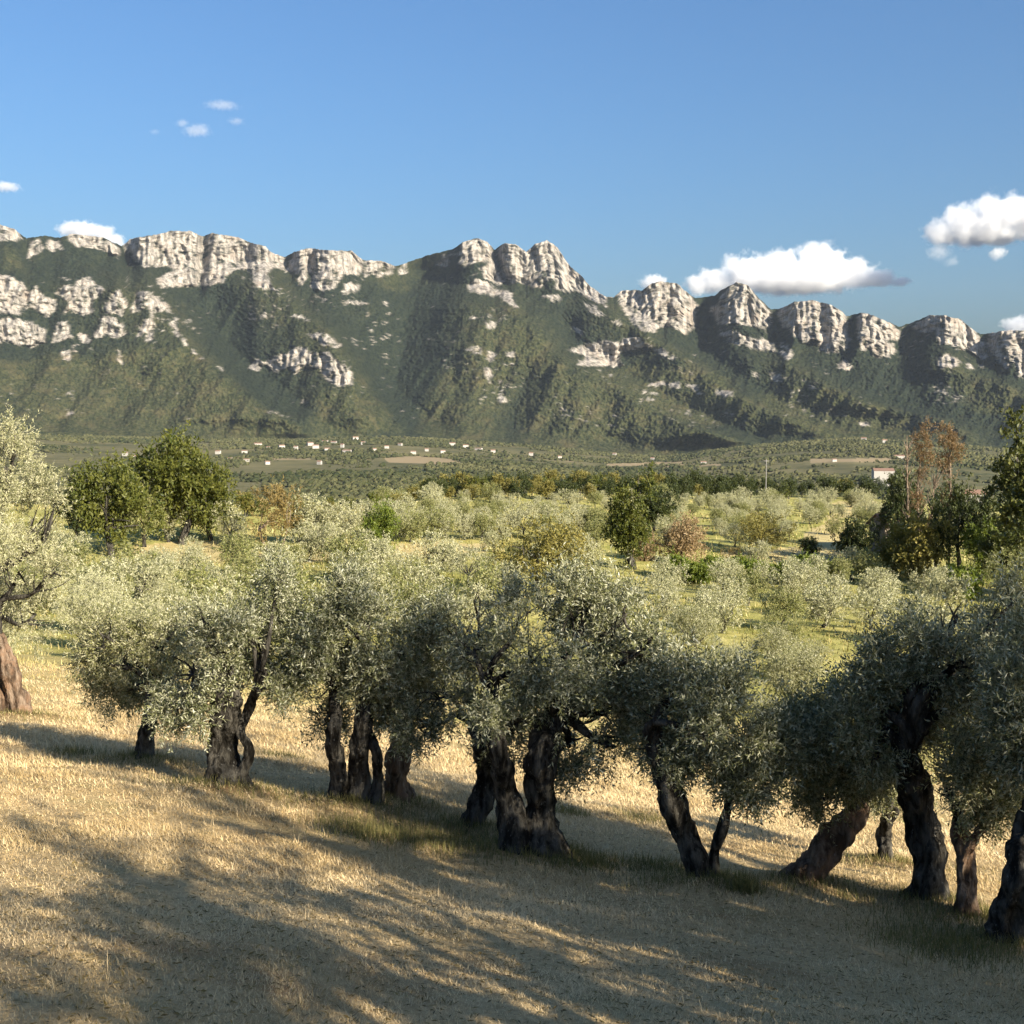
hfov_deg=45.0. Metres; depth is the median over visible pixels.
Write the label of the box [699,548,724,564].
hedge plant
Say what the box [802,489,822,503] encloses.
olive tree
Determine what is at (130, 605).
olive tree
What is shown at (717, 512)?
olive tree
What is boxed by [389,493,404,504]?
wood tree
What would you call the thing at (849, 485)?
wood tree
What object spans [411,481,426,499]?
olive tree
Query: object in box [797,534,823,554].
bush
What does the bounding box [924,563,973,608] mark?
olive tree
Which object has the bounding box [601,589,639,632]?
olive tree
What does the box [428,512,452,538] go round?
olive tree
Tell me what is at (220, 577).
olive tree
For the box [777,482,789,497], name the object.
wood tree
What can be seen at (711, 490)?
wood tree
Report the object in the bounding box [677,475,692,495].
wood tree
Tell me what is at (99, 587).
olive tree
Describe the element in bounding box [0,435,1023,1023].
ground
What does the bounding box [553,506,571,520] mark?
olive tree
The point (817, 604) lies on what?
olive tree
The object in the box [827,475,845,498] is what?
wood tree
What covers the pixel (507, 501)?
olive tree
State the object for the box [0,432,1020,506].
valley woodland
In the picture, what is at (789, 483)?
wood tree
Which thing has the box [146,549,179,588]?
olive tree
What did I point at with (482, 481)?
wood tree
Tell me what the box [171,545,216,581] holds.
olive tree
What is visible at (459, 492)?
olive tree
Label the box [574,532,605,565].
olive tree
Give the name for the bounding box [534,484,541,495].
wood tree
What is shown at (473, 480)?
wood tree
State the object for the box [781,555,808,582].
olive tree
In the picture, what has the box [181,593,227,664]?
olive tree
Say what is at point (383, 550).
olive tree
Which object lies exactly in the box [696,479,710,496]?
wood tree
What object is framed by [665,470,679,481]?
wood tree
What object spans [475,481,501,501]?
olive tree
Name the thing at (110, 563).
olive tree
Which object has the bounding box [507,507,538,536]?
olive tree
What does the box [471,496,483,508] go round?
olive tree
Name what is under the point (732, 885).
long grass
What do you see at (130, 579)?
olive tree
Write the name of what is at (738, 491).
olive tree
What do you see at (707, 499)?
olive tree
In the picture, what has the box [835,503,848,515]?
olive tree
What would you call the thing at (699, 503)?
olive tree
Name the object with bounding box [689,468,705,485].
wood tree
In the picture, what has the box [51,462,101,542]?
evergreen tree
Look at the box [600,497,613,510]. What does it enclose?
olive tree
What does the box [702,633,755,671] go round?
olive tree
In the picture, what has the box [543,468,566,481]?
wood tree
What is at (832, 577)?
olive tree
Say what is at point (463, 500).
olive tree
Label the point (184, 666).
olive tree
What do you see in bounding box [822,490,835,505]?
olive tree
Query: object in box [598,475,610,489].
wood tree
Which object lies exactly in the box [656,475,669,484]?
wood tree
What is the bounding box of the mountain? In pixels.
[0,225,1023,455]
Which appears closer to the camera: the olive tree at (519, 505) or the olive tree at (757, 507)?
the olive tree at (519, 505)
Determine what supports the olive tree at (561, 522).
on the ground at (846, 467)
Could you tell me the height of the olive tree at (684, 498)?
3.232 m
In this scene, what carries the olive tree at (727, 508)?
on the ground at (846, 467)
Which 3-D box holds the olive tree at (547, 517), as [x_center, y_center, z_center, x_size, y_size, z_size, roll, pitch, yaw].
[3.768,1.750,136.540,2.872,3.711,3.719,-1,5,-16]
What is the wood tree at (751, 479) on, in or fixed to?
on the ground at (846, 467)
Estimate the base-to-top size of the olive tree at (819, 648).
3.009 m
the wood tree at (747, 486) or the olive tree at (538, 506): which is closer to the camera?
the olive tree at (538, 506)
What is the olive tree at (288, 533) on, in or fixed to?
on the ground at (846, 467)
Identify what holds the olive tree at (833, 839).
on the ground at (846, 467)
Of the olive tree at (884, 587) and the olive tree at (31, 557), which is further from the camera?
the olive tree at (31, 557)
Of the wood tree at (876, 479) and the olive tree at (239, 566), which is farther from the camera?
the wood tree at (876, 479)
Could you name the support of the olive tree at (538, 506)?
on the ground at (846, 467)
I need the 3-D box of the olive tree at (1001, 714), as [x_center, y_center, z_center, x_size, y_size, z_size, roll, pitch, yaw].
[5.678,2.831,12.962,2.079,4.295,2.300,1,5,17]
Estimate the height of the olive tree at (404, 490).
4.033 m
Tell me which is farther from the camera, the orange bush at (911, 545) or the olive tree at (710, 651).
the orange bush at (911, 545)
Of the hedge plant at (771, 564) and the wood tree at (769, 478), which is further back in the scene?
the wood tree at (769, 478)
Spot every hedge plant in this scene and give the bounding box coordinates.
[661,546,690,574]
[677,556,702,583]
[687,558,715,583]
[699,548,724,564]
[705,562,730,581]
[726,548,754,567]
[737,554,766,580]
[751,552,768,562]
[760,557,778,581]
[770,557,790,583]
[788,547,825,566]
[799,550,830,579]
[816,556,843,582]
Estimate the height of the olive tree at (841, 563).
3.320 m
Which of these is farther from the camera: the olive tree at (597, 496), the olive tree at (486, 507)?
the olive tree at (597, 496)
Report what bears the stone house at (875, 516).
on the ground at (846, 467)
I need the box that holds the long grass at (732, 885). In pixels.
[0,707,1023,987]
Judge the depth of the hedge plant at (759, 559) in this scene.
112.93 m
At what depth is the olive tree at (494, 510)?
157.23 m
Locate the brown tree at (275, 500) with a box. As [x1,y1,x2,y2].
[238,474,304,547]
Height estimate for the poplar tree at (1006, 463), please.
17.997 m
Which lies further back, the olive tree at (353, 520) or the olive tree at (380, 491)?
the olive tree at (380, 491)
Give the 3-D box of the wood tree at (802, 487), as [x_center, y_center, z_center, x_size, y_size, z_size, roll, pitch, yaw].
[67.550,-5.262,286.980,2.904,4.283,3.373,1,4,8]
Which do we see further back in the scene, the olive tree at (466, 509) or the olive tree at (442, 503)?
the olive tree at (442, 503)
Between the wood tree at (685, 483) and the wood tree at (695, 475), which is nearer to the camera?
the wood tree at (685, 483)
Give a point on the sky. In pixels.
(850, 156)
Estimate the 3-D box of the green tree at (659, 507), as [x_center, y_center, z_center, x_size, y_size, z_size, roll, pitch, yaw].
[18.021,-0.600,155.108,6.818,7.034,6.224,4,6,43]
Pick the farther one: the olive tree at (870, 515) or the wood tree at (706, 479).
the wood tree at (706, 479)
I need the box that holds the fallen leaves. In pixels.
[0,711,1023,1023]
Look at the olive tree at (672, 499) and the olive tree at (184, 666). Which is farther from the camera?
the olive tree at (672, 499)
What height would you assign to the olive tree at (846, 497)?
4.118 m
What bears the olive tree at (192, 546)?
on the ground at (846, 467)
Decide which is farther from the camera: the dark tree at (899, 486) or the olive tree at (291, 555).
the dark tree at (899, 486)
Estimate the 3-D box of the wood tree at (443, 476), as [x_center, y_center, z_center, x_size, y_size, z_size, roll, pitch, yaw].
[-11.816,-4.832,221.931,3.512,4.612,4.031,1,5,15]
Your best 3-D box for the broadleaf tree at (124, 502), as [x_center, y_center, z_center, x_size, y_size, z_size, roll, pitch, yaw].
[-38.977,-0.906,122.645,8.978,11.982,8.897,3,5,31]
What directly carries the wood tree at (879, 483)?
on the ground at (846, 467)
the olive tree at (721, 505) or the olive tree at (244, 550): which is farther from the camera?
the olive tree at (721, 505)
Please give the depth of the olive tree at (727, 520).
151.63 m
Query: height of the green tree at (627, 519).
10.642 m
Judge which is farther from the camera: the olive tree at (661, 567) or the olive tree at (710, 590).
the olive tree at (661, 567)
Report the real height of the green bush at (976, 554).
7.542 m
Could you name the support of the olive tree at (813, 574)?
on the ground at (846, 467)
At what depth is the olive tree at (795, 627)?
68.02 m
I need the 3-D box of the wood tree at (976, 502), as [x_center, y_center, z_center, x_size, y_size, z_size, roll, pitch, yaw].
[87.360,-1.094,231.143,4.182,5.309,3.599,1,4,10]
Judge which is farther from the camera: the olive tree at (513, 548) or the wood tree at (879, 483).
the wood tree at (879, 483)
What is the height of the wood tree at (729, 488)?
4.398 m
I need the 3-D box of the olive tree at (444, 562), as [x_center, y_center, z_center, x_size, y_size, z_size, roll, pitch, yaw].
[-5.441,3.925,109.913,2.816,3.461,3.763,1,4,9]
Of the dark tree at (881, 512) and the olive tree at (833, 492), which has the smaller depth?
the dark tree at (881, 512)
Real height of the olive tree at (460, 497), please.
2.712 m
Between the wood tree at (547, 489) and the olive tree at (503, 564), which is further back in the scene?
the wood tree at (547, 489)
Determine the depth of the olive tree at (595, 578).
90.65 m
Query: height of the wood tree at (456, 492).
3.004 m
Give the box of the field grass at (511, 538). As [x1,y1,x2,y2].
[3,492,1021,791]
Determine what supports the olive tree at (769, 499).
on the ground at (846, 467)
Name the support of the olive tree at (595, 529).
on the field grass at (511, 538)
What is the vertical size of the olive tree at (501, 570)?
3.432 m
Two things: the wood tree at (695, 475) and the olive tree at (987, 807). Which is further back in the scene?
the wood tree at (695, 475)
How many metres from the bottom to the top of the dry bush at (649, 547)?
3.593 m
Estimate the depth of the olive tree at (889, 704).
14.32 m
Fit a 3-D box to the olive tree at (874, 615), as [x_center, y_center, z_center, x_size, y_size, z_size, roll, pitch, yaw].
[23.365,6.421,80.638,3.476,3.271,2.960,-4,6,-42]
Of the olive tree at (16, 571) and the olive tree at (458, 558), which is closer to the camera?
the olive tree at (16, 571)
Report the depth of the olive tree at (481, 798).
17.02 m
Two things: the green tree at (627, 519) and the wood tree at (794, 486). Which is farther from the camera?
the wood tree at (794, 486)
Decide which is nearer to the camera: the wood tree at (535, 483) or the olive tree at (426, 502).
the olive tree at (426, 502)
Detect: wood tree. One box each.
[234,492,256,516]
[236,490,259,516]
[254,498,268,515]
[290,495,303,511]
[320,496,337,513]
[341,496,356,512]
[366,491,382,509]
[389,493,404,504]
[396,492,411,503]
[406,485,419,499]
[420,475,438,493]
[431,478,448,494]
[438,473,448,482]
[442,475,457,493]
[444,486,455,499]
[450,471,465,490]
[452,482,461,496]
[457,473,472,494]
[463,475,483,497]
[463,484,477,497]
[476,476,491,497]
[483,472,495,487]
[491,472,507,496]
[502,476,522,497]
[508,479,526,499]
[515,469,531,484]
[520,476,533,492]
[526,479,537,495]
[529,473,543,493]
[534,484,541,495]
[538,476,555,498]
[539,479,557,500]
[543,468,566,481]
[555,477,570,500]
[564,479,577,493]
[568,474,583,492]
[569,471,586,494]
[579,472,597,492]
[583,482,597,498]
[587,475,602,492]
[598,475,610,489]
[601,480,616,499]
[602,471,621,494]
[606,476,625,493]
[624,472,637,488]
[628,477,642,494]
[632,475,648,493]
[645,472,662,482]
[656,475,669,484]
[663,474,681,490]
[663,475,678,491]
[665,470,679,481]
[674,484,684,494]
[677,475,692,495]
[682,485,692,497]
[683,468,699,484]
[688,481,695,490]
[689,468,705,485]
[693,483,705,495]
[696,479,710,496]
[700,474,713,493]
[707,472,725,497]
[707,484,714,495]
[713,482,727,497]
[720,481,732,495]
[725,477,739,496]
[730,471,744,494]
[739,475,756,491]
[744,481,758,496]
[759,476,771,491]
[761,477,776,490]
[769,480,787,494]
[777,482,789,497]
[780,475,797,498]
[791,479,798,496]
[797,481,808,496]
[804,478,814,492]
[816,474,836,494]
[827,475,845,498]
[842,478,856,493]
[857,481,870,493]
[858,473,870,485]
[859,477,876,494]
[867,476,880,488]
[868,482,881,496]
[877,478,887,490]
[968,493,987,512]
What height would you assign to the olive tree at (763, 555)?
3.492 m
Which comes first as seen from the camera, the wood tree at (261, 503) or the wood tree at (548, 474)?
the wood tree at (261, 503)
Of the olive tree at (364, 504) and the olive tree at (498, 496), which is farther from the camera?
the olive tree at (498, 496)
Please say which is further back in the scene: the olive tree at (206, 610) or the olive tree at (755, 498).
the olive tree at (755, 498)
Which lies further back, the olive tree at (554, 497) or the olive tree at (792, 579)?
the olive tree at (554, 497)
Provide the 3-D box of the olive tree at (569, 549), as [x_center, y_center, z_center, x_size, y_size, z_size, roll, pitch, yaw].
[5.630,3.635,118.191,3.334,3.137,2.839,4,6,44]
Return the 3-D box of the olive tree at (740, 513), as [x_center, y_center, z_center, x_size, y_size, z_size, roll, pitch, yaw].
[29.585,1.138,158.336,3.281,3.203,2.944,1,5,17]
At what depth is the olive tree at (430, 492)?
175.26 m
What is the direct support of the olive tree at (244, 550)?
on the ground at (846, 467)
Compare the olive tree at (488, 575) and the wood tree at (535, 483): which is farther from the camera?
the wood tree at (535, 483)
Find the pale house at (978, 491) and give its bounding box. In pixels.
[965,490,985,500]
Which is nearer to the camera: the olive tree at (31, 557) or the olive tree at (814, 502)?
the olive tree at (31, 557)
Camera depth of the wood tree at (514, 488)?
204.54 m
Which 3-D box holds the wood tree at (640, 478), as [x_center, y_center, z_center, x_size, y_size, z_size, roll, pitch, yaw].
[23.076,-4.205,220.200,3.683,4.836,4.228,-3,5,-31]
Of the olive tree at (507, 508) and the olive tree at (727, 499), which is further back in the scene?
the olive tree at (727, 499)
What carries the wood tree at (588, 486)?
on the ground at (846, 467)
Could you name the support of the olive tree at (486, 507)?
on the ground at (846, 467)
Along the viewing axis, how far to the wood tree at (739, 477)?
290.24 m
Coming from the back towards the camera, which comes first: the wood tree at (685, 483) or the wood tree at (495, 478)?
the wood tree at (685, 483)
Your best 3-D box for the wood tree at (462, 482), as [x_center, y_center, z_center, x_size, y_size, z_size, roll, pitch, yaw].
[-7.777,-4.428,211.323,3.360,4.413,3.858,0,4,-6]
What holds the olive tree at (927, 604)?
on the ground at (846, 467)
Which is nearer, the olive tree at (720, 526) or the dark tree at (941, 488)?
the olive tree at (720, 526)
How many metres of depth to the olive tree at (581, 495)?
201.68 m
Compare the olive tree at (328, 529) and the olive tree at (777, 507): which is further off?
the olive tree at (777, 507)
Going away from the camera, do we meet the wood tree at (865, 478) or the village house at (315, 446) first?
the wood tree at (865, 478)
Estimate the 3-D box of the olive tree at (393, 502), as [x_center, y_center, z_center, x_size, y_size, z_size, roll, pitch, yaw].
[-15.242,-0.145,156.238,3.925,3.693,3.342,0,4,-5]
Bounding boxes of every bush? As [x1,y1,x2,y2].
[355,492,403,552]
[633,529,661,560]
[655,506,710,563]
[721,544,743,557]
[733,507,801,554]
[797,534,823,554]
[828,513,880,559]
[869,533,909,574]
[882,509,958,581]
[934,552,983,601]
[956,513,1003,586]
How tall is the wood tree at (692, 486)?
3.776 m
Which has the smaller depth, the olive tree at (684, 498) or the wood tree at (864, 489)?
the olive tree at (684, 498)
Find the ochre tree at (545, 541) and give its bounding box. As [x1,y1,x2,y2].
[482,508,599,597]
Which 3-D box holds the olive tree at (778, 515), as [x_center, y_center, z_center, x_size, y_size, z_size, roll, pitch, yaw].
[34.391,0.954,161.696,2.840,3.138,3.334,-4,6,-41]
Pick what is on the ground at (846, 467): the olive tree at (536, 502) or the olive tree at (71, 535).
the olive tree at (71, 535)
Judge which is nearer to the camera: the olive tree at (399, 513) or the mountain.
the olive tree at (399, 513)
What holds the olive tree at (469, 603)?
on the ground at (846, 467)
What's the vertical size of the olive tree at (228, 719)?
4.068 m
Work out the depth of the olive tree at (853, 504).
213.78 m
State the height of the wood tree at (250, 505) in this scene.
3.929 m
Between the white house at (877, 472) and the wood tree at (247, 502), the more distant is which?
the white house at (877, 472)
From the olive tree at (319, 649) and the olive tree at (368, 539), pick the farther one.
the olive tree at (368, 539)
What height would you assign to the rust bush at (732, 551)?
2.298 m
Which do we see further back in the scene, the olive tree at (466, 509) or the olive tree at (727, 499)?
the olive tree at (727, 499)
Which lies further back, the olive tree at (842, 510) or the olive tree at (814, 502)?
the olive tree at (814, 502)
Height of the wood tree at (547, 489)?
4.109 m
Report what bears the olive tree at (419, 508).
on the ground at (846, 467)
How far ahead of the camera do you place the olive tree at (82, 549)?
106.11 m
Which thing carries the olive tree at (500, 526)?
on the ground at (846, 467)
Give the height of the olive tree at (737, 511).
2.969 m
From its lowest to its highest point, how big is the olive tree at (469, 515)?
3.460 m
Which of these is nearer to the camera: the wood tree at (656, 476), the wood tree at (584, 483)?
the wood tree at (584, 483)
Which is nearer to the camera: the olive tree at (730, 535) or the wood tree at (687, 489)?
the olive tree at (730, 535)
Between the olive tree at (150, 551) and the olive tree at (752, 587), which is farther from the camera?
the olive tree at (150, 551)
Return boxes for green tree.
[600,461,658,571]
[631,481,682,530]
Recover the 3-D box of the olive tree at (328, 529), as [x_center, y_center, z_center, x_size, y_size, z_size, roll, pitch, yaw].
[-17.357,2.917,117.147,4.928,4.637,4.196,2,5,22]
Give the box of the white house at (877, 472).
[871,468,894,485]
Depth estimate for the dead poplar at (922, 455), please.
122.78 m
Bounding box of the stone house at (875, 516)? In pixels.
[865,513,898,552]
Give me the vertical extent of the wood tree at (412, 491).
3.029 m
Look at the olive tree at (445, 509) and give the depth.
150.57 m
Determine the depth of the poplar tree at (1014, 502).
105.32 m
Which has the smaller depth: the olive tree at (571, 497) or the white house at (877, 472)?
the olive tree at (571, 497)
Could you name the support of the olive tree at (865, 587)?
on the ground at (846, 467)
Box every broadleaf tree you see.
[61,447,169,556]
[127,419,247,544]
[181,457,237,540]
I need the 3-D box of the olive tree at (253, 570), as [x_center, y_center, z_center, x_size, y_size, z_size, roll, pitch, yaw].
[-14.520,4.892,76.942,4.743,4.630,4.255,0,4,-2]
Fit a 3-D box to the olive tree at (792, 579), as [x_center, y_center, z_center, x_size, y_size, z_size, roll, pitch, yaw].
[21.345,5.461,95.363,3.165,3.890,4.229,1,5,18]
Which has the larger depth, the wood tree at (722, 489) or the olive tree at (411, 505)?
the wood tree at (722, 489)
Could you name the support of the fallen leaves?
on the ground at (846, 467)
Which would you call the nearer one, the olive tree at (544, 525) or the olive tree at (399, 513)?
the olive tree at (544, 525)
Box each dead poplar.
[900,416,942,573]
[933,420,968,561]
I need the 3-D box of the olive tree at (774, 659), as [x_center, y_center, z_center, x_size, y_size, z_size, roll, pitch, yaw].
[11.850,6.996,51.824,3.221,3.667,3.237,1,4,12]
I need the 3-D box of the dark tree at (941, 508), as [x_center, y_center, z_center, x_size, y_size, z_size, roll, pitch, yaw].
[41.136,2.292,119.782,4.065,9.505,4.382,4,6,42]
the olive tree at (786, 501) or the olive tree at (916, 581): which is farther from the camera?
the olive tree at (786, 501)
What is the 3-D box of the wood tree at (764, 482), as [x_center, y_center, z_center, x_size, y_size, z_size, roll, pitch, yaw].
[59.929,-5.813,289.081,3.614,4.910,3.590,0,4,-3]
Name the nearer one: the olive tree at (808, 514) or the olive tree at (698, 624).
the olive tree at (698, 624)
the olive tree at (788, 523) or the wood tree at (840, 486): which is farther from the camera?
the wood tree at (840, 486)
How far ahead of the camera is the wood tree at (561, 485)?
207.06 m
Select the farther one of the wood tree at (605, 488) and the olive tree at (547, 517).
the wood tree at (605, 488)
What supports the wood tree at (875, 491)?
on the ground at (846, 467)
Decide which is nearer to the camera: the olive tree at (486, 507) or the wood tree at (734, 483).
the olive tree at (486, 507)
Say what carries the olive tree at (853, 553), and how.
on the ground at (846, 467)
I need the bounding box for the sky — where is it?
[0,0,1023,333]
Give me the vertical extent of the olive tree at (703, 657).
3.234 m
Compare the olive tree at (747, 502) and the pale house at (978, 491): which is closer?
the olive tree at (747, 502)
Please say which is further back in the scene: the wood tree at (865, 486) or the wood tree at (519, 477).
the wood tree at (865, 486)
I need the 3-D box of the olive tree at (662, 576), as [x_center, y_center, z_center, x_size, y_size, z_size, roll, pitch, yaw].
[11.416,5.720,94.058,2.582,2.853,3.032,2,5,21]
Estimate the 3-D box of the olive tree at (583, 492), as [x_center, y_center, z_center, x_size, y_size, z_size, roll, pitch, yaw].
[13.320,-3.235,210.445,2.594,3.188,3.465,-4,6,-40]
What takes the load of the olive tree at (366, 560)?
on the ground at (846, 467)
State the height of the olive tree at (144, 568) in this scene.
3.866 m
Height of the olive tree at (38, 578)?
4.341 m
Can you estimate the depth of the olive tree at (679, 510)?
167.76 m
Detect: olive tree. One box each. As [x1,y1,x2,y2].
[0,399,88,712]
[0,557,35,614]
[0,563,61,625]
[2,587,32,653]
[7,545,55,571]
[17,522,40,561]
[40,528,92,572]
[48,577,131,645]
[52,566,122,633]
[53,592,217,758]
[55,538,96,573]
[57,561,135,625]
[68,552,137,605]
[70,552,137,598]
[83,584,173,663]
[101,598,176,663]
[108,539,158,597]
[117,554,172,599]
[121,479,171,546]
[129,527,324,785]
[132,576,198,608]
[133,551,180,596]
[134,545,169,575]
[135,549,168,585]
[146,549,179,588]
[146,578,252,692]
[156,501,186,541]
[165,556,249,608]
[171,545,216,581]
[174,561,246,601]
[176,535,205,567]
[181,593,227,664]
[209,500,250,540]
[210,529,257,568]
[222,552,263,594]
[226,542,270,580]
[240,553,316,611]
[251,537,290,572]
[254,557,311,591]
[262,541,307,569]
[264,564,324,637]
[268,547,444,805]
[271,540,309,569]
[282,518,326,560]
[283,512,306,541]
[285,488,335,538]
[303,505,337,537]
[307,518,351,562]
[317,531,372,577]
[319,499,363,543]
[328,547,390,589]
[337,511,363,533]
[344,564,397,616]
[348,498,383,526]
[351,551,393,588]
[352,528,392,559]
[363,537,406,569]
[366,499,405,519]
[367,561,413,610]
[374,485,393,497]
[374,570,461,802]
[377,575,522,826]
[379,498,403,514]
[385,575,443,620]
[386,551,445,601]
[388,486,414,502]
[390,503,424,535]
[390,507,411,538]
[393,509,427,541]
[394,494,416,515]
[394,505,421,538]
[398,553,444,591]
[410,526,461,575]
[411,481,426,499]
[414,485,443,505]
[414,505,434,517]
[415,495,435,512]
[415,504,449,537]
[422,481,444,494]
[426,538,687,860]
[428,490,445,504]
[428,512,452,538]
[431,508,455,535]
[433,500,451,513]
[433,504,456,517]
[434,500,462,523]
[438,538,466,569]
[443,555,506,614]
[444,545,488,584]
[446,579,493,630]
[453,500,472,521]
[453,513,476,539]
[455,496,470,510]
[457,489,470,498]
[457,491,470,505]
[463,507,492,533]
[470,511,496,540]
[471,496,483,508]
[473,504,492,516]
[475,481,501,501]
[475,499,499,515]
[477,553,515,576]
[479,525,510,551]
[480,560,528,602]
[482,560,523,583]
[487,513,512,536]
[489,499,506,516]
[491,494,503,505]
[492,490,504,501]
[497,504,520,532]
[498,496,511,510]
[502,540,528,568]
[506,493,521,508]
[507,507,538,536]
[514,499,534,519]
[525,499,539,513]
[531,521,565,546]
[532,495,544,504]
[532,511,559,533]
[534,502,559,518]
[537,501,555,514]
[544,512,572,530]
[547,492,560,503]
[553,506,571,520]
[555,488,578,508]
[557,508,581,528]
[561,537,581,556]
[566,504,589,532]
[568,548,597,571]
[572,492,582,503]
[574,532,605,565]
[579,504,603,529]
[581,484,596,499]
[582,566,614,592]
[583,516,607,544]
[583,558,615,581]
[586,490,602,506]
[595,511,616,533]
[596,490,607,503]
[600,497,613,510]
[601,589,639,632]
[611,624,832,878]
[612,572,647,606]
[645,551,691,593]
[646,570,678,594]
[648,579,682,619]
[654,482,670,493]
[654,514,679,542]
[663,491,677,505]
[663,513,681,529]
[663,588,721,644]
[663,599,725,654]
[671,506,687,517]
[672,642,721,672]
[677,492,692,506]
[688,502,699,514]
[693,495,705,507]
[693,642,729,664]
[695,491,707,504]
[696,580,734,617]
[697,587,749,632]
[701,494,714,507]
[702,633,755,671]
[706,558,739,592]
[708,507,725,521]
[710,492,724,508]
[710,498,721,507]
[711,516,729,535]
[712,502,725,517]
[712,514,734,530]
[712,576,749,613]
[713,556,748,587]
[720,522,747,546]
[721,491,742,511]
[721,504,733,516]
[724,514,742,533]
[727,507,745,524]
[729,565,770,605]
[730,484,753,502]
[730,495,748,504]
[731,508,753,525]
[734,501,750,513]
[736,497,755,514]
[740,538,771,560]
[744,621,797,665]
[749,495,763,506]
[749,497,766,513]
[752,560,776,586]
[756,608,813,655]
[757,507,771,518]
[758,488,776,499]
[758,488,784,505]
[758,635,831,696]
[760,585,808,625]
[761,523,780,537]
[762,648,827,699]
[763,508,786,524]
[764,493,781,506]
[765,653,897,881]
[766,501,778,507]
[766,503,786,518]
[770,498,785,509]
[770,557,809,600]
[776,494,789,509]
[776,510,788,523]
[778,504,793,518]
[778,519,798,536]
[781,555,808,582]
[781,634,837,675]
[789,561,829,600]
[790,551,829,588]
[793,497,805,510]
[793,550,1023,900]
[800,507,821,524]
[800,578,857,627]
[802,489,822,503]
[802,494,819,506]
[804,570,853,620]
[807,503,830,523]
[809,500,824,507]
[818,486,838,500]
[820,499,828,507]
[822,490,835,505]
[823,504,838,516]
[825,513,844,534]
[827,553,853,579]
[833,545,868,580]
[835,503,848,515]
[837,756,939,860]
[841,488,857,506]
[847,491,864,505]
[847,548,886,576]
[848,587,896,630]
[850,487,870,501]
[851,505,867,519]
[851,566,903,609]
[852,501,863,511]
[856,493,872,509]
[856,567,894,602]
[861,572,900,603]
[862,583,902,623]
[864,510,875,520]
[866,502,880,512]
[877,588,945,641]
[906,566,943,602]
[913,690,1023,916]
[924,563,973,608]
[925,603,965,632]
[953,579,1023,944]
[980,543,1023,609]
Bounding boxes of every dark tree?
[876,472,906,543]
[878,461,927,541]
[916,489,958,578]
[931,475,967,516]
[932,472,982,565]
[958,482,1013,578]
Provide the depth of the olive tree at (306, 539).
117.60 m
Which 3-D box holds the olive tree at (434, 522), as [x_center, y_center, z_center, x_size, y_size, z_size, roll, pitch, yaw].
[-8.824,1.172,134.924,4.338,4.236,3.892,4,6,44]
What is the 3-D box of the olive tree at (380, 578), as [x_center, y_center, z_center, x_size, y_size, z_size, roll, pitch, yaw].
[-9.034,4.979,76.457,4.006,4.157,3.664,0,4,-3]
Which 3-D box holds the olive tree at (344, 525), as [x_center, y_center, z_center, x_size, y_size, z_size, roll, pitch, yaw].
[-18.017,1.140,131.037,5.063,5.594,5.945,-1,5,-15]
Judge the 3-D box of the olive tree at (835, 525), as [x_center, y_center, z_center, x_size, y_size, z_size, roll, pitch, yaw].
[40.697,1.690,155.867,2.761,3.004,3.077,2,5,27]
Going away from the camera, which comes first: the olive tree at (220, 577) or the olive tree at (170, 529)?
the olive tree at (220, 577)
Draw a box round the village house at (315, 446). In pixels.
[312,444,318,448]
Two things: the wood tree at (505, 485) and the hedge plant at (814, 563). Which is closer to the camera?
the hedge plant at (814, 563)
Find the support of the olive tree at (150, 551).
on the ground at (846, 467)
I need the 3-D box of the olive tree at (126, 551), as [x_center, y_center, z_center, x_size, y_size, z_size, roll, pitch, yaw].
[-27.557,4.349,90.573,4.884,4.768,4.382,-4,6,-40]
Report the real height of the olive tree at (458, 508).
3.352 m
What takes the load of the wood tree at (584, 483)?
on the ground at (846, 467)
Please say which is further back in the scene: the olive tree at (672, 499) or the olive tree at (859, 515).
the olive tree at (672, 499)
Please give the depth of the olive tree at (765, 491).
211.86 m
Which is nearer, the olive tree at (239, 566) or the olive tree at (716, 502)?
the olive tree at (239, 566)
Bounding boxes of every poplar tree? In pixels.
[974,405,1023,575]
[991,411,1023,568]
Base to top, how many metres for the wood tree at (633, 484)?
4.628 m
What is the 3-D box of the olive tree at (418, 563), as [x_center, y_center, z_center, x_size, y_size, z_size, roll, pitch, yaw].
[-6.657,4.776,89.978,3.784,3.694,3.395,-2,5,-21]
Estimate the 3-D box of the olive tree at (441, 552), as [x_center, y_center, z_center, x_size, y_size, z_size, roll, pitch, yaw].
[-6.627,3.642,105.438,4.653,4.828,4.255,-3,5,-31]
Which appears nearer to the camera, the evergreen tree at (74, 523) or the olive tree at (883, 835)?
the olive tree at (883, 835)
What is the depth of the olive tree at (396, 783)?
18.00 m
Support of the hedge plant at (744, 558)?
on the ground at (846, 467)
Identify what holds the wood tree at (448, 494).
on the ground at (846, 467)
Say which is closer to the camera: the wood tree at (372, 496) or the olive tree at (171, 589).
the olive tree at (171, 589)
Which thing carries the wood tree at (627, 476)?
on the ground at (846, 467)
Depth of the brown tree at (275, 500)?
125.82 m
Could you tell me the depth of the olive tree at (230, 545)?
106.72 m
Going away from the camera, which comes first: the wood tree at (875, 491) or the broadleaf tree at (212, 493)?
the broadleaf tree at (212, 493)
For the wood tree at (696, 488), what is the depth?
227.20 m

